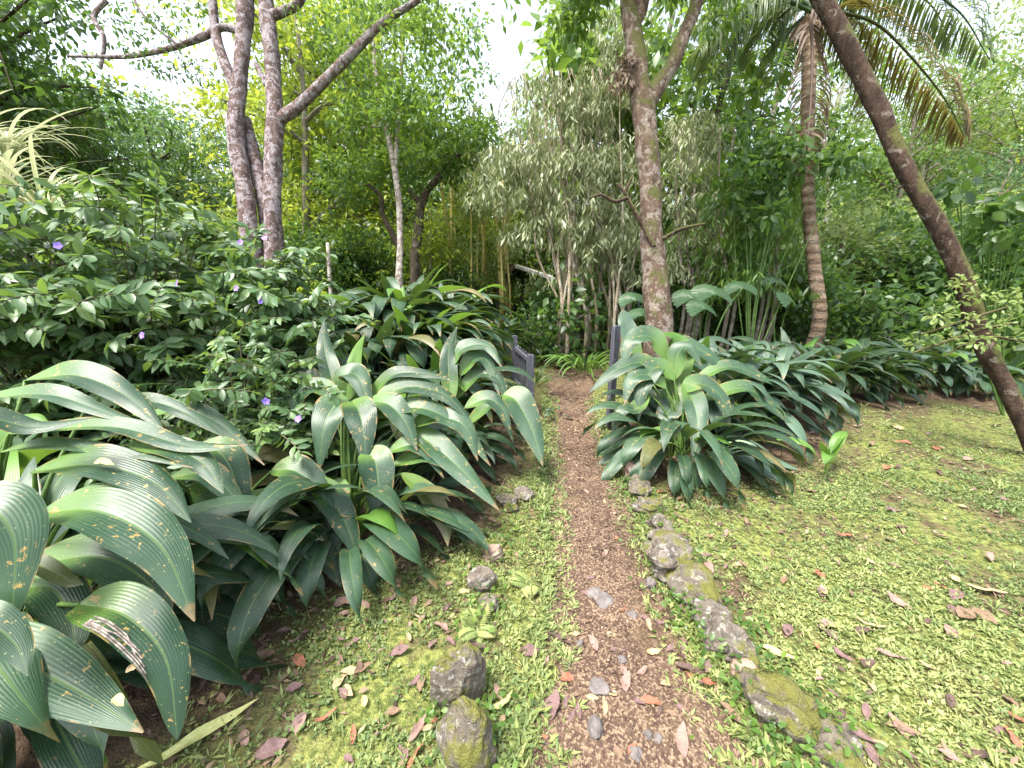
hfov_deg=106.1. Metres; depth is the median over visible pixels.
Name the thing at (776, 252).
weeping shrub
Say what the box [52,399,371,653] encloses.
broad leaved plant
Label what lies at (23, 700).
broad leaved plant
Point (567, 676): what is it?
fallen leaf
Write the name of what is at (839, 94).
broadleaf tree
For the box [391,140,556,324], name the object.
bamboo clump
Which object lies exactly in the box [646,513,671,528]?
stone
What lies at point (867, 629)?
fallen leaf
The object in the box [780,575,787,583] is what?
fallen leaf
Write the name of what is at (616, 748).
fallen leaf
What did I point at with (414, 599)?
fallen leaf
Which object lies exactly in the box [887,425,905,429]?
fallen leaf
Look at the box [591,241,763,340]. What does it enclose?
understorey shrub
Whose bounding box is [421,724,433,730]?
fallen leaf
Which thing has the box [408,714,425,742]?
fallen leaf
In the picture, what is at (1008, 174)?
broadleaf tree
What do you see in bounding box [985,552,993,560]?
fallen leaf
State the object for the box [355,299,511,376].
broad leaved plant
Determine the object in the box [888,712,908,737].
fallen leaf
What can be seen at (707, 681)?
fallen leaf
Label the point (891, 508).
fallen leaf
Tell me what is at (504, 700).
fallen leaf
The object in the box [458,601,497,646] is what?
fern
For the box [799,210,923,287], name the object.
understorey shrub
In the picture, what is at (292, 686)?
fallen leaf
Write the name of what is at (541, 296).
understorey shrub
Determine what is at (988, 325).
climbing vine
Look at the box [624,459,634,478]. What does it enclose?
stone
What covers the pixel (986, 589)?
fallen leaf
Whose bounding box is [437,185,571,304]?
understorey shrub
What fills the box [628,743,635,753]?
fallen leaf
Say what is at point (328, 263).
stake
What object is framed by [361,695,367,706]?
fallen leaf
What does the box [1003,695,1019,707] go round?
fallen leaf
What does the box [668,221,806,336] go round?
understorey shrub
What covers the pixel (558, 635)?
fallen leaf
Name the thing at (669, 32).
broadleaf tree
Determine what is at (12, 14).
broadleaf tree
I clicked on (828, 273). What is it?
understorey shrub
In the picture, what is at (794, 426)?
broad leaved plant
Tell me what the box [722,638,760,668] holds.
stone
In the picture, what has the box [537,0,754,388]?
forked tree
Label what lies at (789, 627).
fallen leaf
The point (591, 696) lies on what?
fallen leaf
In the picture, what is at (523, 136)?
broadleaf tree
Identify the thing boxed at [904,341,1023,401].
broad leaved plant
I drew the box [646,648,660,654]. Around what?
fallen leaf
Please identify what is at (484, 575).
stone
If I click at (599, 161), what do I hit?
weeping tree
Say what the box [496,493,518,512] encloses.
stone
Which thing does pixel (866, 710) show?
fallen leaf
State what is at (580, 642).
pebble
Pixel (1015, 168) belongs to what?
broadleaf tree
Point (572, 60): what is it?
leaved tree
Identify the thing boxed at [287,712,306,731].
fallen leaf
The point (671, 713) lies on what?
fallen leaf
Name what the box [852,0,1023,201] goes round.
broadleaf tree
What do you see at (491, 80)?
broadleaf tree
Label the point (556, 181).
broadleaf tree
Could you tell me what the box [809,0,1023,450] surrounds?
leaning trunk
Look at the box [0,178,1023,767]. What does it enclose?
ground
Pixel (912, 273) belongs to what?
understorey shrub
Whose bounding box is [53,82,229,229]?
broadleaf tree
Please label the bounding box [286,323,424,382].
broad leaved plant
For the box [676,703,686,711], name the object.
fallen leaf
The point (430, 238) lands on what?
understorey shrub
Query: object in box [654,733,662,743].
pebble
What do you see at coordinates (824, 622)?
fallen leaf
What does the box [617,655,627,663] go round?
pebble
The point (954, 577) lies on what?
fallen leaf
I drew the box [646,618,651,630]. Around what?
fallen leaf
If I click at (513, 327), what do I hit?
broad leaved plant
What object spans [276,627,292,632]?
fallen leaf
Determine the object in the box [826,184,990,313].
understorey shrub
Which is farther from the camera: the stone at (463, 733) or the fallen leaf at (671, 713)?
the fallen leaf at (671, 713)
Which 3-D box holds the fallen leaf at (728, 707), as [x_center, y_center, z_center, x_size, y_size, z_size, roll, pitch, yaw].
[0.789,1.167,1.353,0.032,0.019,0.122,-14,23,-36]
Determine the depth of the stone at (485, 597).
1.83 m
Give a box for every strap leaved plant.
[504,366,577,390]
[537,350,609,379]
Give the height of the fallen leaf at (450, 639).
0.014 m
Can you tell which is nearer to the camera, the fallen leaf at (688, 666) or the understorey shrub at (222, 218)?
the fallen leaf at (688, 666)
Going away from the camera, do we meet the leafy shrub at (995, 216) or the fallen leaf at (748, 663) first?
the fallen leaf at (748, 663)
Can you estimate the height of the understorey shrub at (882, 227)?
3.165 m
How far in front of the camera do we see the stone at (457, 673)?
1.36 m
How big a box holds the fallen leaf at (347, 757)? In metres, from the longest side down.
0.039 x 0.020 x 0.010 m
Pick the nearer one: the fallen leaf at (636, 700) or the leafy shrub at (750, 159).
the fallen leaf at (636, 700)
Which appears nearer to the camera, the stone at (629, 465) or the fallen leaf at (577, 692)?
the fallen leaf at (577, 692)
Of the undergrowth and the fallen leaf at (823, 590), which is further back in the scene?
the undergrowth
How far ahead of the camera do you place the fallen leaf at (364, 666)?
1.52 m
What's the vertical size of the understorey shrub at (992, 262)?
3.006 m
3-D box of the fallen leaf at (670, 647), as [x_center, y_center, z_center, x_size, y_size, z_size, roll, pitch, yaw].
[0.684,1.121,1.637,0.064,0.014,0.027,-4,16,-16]
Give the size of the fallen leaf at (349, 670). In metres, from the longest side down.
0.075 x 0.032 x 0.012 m
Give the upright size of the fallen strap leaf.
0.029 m
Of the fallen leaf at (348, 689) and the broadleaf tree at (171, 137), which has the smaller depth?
the fallen leaf at (348, 689)
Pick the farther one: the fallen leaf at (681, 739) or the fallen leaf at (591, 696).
the fallen leaf at (591, 696)
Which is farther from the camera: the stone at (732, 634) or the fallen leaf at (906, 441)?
the fallen leaf at (906, 441)
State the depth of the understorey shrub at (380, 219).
10.78 m
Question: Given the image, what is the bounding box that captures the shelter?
[485,263,554,316]
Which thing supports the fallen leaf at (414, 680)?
on the ground at (144, 708)
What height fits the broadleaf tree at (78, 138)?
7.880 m
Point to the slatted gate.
(517, 353)
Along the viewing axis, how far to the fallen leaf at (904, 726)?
1.30 m
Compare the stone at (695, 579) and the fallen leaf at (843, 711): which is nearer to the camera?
the fallen leaf at (843, 711)
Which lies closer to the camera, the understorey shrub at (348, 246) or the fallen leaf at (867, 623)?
the fallen leaf at (867, 623)
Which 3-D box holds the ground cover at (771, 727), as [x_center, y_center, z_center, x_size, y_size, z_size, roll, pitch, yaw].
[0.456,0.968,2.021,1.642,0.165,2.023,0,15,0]
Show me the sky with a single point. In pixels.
(505, 55)
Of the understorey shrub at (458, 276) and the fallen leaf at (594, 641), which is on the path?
the fallen leaf at (594, 641)
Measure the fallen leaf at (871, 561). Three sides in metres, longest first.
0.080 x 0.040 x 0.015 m
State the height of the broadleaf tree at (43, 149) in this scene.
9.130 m
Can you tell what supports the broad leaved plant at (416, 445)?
on the ground at (144, 708)
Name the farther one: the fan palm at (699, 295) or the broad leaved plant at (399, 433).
the fan palm at (699, 295)
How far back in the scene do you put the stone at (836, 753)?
1.23 m
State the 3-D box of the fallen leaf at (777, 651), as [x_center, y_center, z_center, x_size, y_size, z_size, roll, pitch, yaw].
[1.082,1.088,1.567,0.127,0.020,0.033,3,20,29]
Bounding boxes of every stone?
[429,642,486,709]
[435,695,496,767]
[467,565,497,592]
[477,592,499,612]
[482,544,503,562]
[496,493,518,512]
[513,486,533,500]
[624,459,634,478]
[627,474,639,483]
[628,480,652,495]
[631,496,663,516]
[642,530,694,583]
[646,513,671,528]
[647,525,675,539]
[665,562,722,607]
[691,598,731,620]
[698,614,731,633]
[702,614,748,656]
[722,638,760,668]
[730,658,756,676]
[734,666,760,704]
[745,671,822,749]
[810,716,867,767]
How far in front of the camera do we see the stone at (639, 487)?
2.71 m
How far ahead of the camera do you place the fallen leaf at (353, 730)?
1.30 m
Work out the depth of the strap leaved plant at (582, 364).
6.27 m
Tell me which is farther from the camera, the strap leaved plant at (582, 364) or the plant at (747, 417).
the strap leaved plant at (582, 364)
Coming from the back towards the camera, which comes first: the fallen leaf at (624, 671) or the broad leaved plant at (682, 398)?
the broad leaved plant at (682, 398)
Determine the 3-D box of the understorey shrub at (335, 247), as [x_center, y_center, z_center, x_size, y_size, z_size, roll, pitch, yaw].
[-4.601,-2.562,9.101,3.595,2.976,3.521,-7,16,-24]
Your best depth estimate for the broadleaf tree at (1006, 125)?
12.06 m
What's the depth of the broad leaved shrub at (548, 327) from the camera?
6.83 m
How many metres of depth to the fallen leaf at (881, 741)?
1.26 m
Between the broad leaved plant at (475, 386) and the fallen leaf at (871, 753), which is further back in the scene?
the broad leaved plant at (475, 386)
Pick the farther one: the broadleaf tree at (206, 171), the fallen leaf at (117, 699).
the broadleaf tree at (206, 171)
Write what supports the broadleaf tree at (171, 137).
on the ground at (144, 708)
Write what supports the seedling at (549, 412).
on the path
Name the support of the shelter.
on the ground at (144, 708)
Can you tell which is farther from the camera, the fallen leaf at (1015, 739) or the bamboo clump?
the bamboo clump
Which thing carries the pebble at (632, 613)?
on the path
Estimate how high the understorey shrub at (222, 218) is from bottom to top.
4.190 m
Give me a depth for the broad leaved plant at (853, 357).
4.66 m
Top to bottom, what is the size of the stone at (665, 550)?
0.240 m
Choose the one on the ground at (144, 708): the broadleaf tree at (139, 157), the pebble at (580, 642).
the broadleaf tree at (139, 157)
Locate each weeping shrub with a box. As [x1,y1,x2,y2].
[638,104,742,339]
[665,157,842,354]
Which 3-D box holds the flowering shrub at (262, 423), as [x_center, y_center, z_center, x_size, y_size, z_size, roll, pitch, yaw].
[-1.745,0.226,2.559,1.502,1.372,1.683,0,15,0]
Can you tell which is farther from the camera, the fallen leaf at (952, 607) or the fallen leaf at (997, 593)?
the fallen leaf at (997, 593)
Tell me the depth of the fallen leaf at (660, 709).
1.40 m
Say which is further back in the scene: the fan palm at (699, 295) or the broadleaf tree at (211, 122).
the broadleaf tree at (211, 122)
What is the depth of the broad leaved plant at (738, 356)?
4.35 m
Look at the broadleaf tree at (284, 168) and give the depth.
16.02 m
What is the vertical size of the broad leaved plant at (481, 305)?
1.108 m
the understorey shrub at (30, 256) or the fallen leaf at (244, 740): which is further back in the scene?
the understorey shrub at (30, 256)
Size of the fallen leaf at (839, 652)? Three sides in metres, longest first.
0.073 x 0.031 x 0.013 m
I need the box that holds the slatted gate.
[511,335,534,397]
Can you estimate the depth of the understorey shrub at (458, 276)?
8.60 m
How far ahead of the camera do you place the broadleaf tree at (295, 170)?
10.54 m
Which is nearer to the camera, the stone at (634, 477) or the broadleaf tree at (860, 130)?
the stone at (634, 477)
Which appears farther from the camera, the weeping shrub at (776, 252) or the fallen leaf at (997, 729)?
the weeping shrub at (776, 252)
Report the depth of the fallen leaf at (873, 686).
1.44 m
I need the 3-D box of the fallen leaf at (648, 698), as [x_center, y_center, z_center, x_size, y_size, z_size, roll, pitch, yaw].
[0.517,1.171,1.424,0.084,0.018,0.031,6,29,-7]
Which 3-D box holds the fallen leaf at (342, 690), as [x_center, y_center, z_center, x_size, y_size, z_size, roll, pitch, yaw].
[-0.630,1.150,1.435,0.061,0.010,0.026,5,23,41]
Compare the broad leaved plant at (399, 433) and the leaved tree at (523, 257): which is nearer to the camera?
the broad leaved plant at (399, 433)
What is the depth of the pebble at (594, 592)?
1.92 m
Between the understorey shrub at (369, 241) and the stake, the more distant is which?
the understorey shrub at (369, 241)
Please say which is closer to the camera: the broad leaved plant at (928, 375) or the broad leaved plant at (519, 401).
the broad leaved plant at (519, 401)
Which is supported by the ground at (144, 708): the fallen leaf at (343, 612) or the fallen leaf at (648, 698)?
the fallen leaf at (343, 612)
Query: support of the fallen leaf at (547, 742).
on the path
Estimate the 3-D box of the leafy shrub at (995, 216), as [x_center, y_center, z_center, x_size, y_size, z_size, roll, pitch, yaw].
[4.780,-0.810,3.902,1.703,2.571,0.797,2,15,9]
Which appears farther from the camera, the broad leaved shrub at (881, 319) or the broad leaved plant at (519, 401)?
the broad leaved shrub at (881, 319)
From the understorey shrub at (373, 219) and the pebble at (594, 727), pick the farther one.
the understorey shrub at (373, 219)
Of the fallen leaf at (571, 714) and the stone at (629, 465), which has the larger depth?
the stone at (629, 465)
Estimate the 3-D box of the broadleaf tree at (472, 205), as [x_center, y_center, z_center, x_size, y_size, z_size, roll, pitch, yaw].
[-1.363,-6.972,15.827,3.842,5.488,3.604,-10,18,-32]
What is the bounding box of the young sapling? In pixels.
[295,247,327,294]
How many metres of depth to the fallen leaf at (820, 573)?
2.02 m
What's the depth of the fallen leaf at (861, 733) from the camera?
1.29 m
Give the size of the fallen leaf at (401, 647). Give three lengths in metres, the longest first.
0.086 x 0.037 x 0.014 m
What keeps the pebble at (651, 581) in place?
on the path
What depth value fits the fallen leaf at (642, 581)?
1.98 m
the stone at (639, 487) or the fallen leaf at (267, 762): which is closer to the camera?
the fallen leaf at (267, 762)
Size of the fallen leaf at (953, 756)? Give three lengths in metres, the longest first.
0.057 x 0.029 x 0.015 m
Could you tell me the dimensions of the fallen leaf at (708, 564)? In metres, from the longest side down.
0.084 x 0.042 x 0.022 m
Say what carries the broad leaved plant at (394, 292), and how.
on the ground at (144, 708)
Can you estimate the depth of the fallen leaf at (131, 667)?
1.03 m
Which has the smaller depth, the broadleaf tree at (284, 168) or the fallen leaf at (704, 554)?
the fallen leaf at (704, 554)
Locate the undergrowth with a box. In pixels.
[171,157,1023,353]
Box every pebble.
[576,639,583,646]
[586,587,601,598]
[586,714,602,739]
[589,676,609,695]
[596,592,613,608]
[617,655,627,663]
[627,609,637,618]
[627,745,641,762]
[643,729,652,739]
[646,576,656,588]
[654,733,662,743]
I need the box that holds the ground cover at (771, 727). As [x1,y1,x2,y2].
[402,475,912,767]
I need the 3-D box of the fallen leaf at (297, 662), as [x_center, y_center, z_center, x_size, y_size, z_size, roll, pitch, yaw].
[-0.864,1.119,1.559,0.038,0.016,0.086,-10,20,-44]
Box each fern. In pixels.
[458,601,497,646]
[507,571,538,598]
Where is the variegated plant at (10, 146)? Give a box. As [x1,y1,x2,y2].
[0,89,126,269]
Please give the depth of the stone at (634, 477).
2.84 m
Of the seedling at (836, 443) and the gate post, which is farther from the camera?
the gate post
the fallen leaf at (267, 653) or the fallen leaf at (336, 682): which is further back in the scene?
the fallen leaf at (267, 653)
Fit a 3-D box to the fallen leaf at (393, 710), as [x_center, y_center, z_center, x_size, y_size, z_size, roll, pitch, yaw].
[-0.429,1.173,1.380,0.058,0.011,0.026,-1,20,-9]
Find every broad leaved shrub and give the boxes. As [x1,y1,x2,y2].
[498,294,569,365]
[524,260,618,372]
[784,254,933,356]
[823,255,1023,378]
[914,255,1023,377]
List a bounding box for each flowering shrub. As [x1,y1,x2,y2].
[0,159,313,477]
[0,231,206,476]
[79,315,355,513]
[84,203,378,445]
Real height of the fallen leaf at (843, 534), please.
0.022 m
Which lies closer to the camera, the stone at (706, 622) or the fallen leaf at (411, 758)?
the fallen leaf at (411, 758)
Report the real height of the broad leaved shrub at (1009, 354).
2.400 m
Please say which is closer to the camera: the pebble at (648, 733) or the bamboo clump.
the pebble at (648, 733)
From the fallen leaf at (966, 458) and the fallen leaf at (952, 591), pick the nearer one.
the fallen leaf at (952, 591)
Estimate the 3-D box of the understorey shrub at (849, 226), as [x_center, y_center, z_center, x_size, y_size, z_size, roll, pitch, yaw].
[7.652,-2.164,8.698,4.634,4.190,4.124,9,17,30]
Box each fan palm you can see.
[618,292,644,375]
[671,281,757,339]
[762,275,795,345]
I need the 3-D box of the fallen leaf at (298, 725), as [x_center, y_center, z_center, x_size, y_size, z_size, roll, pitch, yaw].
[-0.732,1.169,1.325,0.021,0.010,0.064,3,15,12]
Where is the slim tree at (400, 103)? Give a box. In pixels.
[310,0,494,287]
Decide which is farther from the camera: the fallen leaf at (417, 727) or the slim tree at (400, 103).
the slim tree at (400, 103)
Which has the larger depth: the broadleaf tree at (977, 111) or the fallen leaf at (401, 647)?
the broadleaf tree at (977, 111)
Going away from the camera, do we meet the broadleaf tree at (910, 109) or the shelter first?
the shelter
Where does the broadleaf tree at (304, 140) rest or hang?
on the ground at (144, 708)
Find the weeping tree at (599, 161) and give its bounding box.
[458,3,707,368]
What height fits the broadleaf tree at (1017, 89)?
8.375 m
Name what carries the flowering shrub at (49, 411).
on the ground at (144, 708)
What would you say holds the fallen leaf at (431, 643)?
on the ground at (144, 708)
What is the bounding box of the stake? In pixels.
[326,242,332,298]
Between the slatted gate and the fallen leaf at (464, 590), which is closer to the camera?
the fallen leaf at (464, 590)
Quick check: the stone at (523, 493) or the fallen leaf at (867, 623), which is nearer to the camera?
the fallen leaf at (867, 623)
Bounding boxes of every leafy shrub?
[706,108,880,358]
[931,155,1023,415]
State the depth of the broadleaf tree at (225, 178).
17.78 m
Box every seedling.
[545,406,572,419]
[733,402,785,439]
[776,431,847,474]
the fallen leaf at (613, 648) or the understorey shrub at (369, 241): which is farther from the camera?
the understorey shrub at (369, 241)
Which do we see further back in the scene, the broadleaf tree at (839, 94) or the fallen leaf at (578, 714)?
the broadleaf tree at (839, 94)
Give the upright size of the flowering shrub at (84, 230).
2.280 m
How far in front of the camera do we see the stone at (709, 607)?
1.69 m
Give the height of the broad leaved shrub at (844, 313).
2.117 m
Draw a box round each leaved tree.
[466,157,569,310]
[510,0,792,324]
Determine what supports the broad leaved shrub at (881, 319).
on the ground at (144, 708)
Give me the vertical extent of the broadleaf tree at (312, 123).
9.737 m
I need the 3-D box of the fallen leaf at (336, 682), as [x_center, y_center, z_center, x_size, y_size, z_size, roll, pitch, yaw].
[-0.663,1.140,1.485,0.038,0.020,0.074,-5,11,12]
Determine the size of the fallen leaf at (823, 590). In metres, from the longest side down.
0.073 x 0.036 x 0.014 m
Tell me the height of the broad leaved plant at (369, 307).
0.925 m
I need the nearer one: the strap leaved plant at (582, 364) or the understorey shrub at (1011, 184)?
the strap leaved plant at (582, 364)
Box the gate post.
[605,325,620,427]
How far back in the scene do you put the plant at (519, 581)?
1.95 m
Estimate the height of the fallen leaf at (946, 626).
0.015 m
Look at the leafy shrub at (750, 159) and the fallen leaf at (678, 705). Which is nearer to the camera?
the fallen leaf at (678, 705)
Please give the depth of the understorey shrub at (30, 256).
6.88 m
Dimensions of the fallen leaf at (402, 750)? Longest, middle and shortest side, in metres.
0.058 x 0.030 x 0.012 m
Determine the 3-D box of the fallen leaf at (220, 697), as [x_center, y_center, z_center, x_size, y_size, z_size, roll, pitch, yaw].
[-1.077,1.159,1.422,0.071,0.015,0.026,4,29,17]
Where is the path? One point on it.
(616, 721)
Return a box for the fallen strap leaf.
[138,698,257,767]
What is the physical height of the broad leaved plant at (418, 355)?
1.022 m
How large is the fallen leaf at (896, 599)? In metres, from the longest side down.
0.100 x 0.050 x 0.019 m
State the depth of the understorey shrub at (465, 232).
10.31 m
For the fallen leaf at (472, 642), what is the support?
on the ground at (144, 708)
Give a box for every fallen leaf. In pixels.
[94,458,113,464]
[111,693,123,705]
[126,664,135,672]
[215,692,226,702]
[238,729,248,745]
[254,674,260,683]
[255,737,286,759]
[257,649,274,659]
[263,756,273,764]
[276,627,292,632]
[286,681,301,691]
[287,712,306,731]
[292,654,305,666]
[294,714,305,733]
[315,705,337,720]
[332,673,346,688]
[334,596,348,606]
[338,610,349,614]
[339,688,346,697]
[340,665,355,674]
[342,684,352,695]
[343,753,352,761]
[346,637,358,646]
[350,724,355,743]
[354,662,370,672]
[361,600,369,607]
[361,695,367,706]
[384,706,400,714]
[390,644,408,655]
[398,744,407,760]
[406,632,410,640]
[407,743,423,767]
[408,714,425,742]
[409,596,416,605]
[409,674,419,684]
[417,676,424,691]
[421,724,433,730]
[428,639,436,647]
[434,621,447,629]
[446,636,454,644]
[459,588,469,592]
[469,639,485,648]
[493,682,501,698]
[494,690,512,708]
[522,644,538,655]
[542,689,559,720]
[544,737,550,744]
[547,631,570,642]
[560,672,573,680]
[563,696,567,707]
[569,710,574,722]
[570,631,579,635]
[574,689,581,695]
[575,702,580,718]
[586,693,598,699]
[589,635,598,650]
[602,695,607,714]
[611,647,624,652]
[613,745,622,758]
[620,666,626,674]
[621,670,630,691]
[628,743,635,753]
[632,695,644,703]
[637,666,646,674]
[638,579,645,589]
[640,695,660,704]
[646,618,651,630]
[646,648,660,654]
[657,705,663,715]
[660,680,670,685]
[665,710,677,716]
[666,644,674,650]
[675,662,704,673]
[675,721,688,756]
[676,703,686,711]
[680,644,686,658]
[701,552,711,556]
[702,677,716,684]
[704,560,713,572]
[705,659,711,672]
[718,700,749,729]
[763,644,793,657]
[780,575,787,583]
[782,623,792,635]
[814,570,824,577]
[816,668,821,675]
[817,586,826,595]
[817,619,837,628]
[817,625,836,639]
[833,646,852,660]
[836,708,845,719]
[837,532,852,535]
[841,722,876,742]
[855,626,873,632]
[856,616,890,626]
[860,673,876,690]
[861,659,875,667]
[862,703,870,719]
[864,742,879,765]
[867,558,880,566]
[874,739,887,746]
[875,648,907,658]
[884,720,921,735]
[886,505,899,511]
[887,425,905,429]
[887,591,911,608]
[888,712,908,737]
[895,440,911,443]
[918,660,936,669]
[924,618,931,623]
[938,748,962,764]
[944,624,958,637]
[945,694,957,712]
[947,604,955,614]
[949,574,959,581]
[949,589,963,600]
[955,605,977,618]
[963,456,974,459]
[966,583,1007,592]
[972,607,997,623]
[972,748,993,757]
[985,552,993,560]
[985,584,1003,597]
[994,725,1005,733]
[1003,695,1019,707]
[1003,725,1022,747]
[1007,711,1023,721]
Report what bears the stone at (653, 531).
on the ground at (144, 708)
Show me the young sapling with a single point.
(299, 289)
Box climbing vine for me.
[898,274,1023,356]
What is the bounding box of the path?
[510,328,747,767]
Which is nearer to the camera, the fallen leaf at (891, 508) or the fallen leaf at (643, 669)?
the fallen leaf at (643, 669)
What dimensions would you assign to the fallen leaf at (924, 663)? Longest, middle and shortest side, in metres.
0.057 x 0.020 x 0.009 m
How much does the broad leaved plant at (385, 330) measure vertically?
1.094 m
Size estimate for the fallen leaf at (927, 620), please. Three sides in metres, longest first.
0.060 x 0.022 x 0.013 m
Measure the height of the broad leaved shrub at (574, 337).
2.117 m
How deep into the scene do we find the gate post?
3.83 m
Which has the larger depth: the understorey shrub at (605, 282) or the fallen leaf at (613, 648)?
the understorey shrub at (605, 282)
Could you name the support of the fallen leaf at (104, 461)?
on the broad leaved plant at (135, 525)
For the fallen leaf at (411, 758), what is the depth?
1.24 m
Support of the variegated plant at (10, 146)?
on the ground at (144, 708)
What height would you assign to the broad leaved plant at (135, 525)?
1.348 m
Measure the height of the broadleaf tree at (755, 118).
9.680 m
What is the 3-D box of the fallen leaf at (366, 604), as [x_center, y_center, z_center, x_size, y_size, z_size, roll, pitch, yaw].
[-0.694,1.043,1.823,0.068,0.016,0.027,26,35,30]
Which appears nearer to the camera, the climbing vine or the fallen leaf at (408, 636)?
the fallen leaf at (408, 636)
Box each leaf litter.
[93,370,1023,767]
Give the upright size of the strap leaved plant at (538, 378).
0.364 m
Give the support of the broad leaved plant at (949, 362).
on the ground at (144, 708)
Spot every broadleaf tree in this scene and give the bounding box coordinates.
[0,0,140,211]
[0,0,140,212]
[0,0,211,214]
[1,16,176,210]
[4,2,79,135]
[9,63,177,214]
[22,102,207,231]
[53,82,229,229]
[66,0,417,281]
[83,122,186,210]
[110,85,232,235]
[130,88,236,217]
[160,0,391,245]
[170,76,302,219]
[194,0,466,264]
[209,0,520,242]
[251,0,499,264]
[252,100,341,232]
[257,1,513,272]
[371,58,546,273]
[439,136,500,263]
[466,11,612,244]
[487,90,593,292]
[517,0,798,286]
[525,119,598,264]
[627,0,927,267]
[697,0,1023,241]
[753,1,958,234]
[794,11,1023,225]
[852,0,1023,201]
[866,36,1008,182]
[899,0,1023,210]
[906,29,1023,207]
[919,68,1022,188]
[937,142,1023,261]
[942,75,1023,213]
[954,104,1023,215]
[967,59,1023,178]
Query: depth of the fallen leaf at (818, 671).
1.50 m
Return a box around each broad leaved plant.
[0,360,247,767]
[0,450,309,767]
[17,418,188,490]
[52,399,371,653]
[192,319,510,676]
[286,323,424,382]
[292,292,454,371]
[309,359,489,459]
[326,263,490,335]
[329,296,514,393]
[330,313,481,398]
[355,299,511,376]
[358,338,535,438]
[373,304,513,387]
[376,326,543,496]
[400,283,526,354]
[463,317,540,369]
[583,309,805,510]
[651,334,801,407]
[652,358,859,465]
[698,336,860,427]
[718,327,880,395]
[753,341,923,410]
[806,338,948,404]
[867,337,1023,400]
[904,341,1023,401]
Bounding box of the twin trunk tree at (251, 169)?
[67,0,422,286]
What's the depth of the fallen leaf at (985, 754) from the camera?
1.25 m
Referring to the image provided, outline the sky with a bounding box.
[0,0,1023,216]
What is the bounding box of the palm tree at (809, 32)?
[686,0,997,347]
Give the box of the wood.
[15,68,1023,225]
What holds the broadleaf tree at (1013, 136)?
on the ground at (144, 708)
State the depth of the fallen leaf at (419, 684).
1.48 m
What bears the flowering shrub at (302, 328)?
on the ground at (144, 708)
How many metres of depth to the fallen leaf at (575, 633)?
1.72 m
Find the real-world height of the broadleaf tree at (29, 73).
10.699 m
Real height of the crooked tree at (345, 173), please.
4.642 m
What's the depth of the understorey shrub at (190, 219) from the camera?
10.32 m
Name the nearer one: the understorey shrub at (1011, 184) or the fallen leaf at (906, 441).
the fallen leaf at (906, 441)
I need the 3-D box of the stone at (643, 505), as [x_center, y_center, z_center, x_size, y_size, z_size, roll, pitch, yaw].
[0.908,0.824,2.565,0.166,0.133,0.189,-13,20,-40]
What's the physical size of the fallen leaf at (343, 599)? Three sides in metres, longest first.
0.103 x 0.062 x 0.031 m
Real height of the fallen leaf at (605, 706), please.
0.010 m
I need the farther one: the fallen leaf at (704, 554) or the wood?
the wood
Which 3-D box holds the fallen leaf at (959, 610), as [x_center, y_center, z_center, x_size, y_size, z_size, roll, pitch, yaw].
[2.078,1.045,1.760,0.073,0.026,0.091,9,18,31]
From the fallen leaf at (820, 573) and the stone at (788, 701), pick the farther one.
the fallen leaf at (820, 573)
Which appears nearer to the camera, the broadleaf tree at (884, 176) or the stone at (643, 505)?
the stone at (643, 505)
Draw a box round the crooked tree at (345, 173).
[300,102,512,283]
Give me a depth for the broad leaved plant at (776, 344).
5.39 m
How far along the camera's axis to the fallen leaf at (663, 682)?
1.50 m
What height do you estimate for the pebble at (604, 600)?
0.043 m
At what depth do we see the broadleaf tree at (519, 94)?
18.27 m
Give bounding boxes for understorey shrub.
[0,165,139,260]
[1,196,227,279]
[65,194,235,274]
[135,202,289,267]
[156,197,227,267]
[218,232,358,297]
[235,209,406,299]
[257,208,385,299]
[327,215,441,292]
[328,185,433,288]
[358,165,506,320]
[361,196,515,306]
[383,171,538,312]
[420,256,514,320]
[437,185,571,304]
[503,277,615,344]
[553,223,681,334]
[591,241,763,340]
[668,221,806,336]
[702,240,906,345]
[738,185,984,332]
[792,199,1008,324]
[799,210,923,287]
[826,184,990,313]
[836,215,1023,350]
[868,197,1023,343]
[950,169,1023,232]
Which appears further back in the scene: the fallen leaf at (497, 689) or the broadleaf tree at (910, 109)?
the broadleaf tree at (910, 109)
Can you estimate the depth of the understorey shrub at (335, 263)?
8.02 m
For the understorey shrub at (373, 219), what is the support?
on the ground at (144, 708)
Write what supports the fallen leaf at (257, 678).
on the ground at (144, 708)

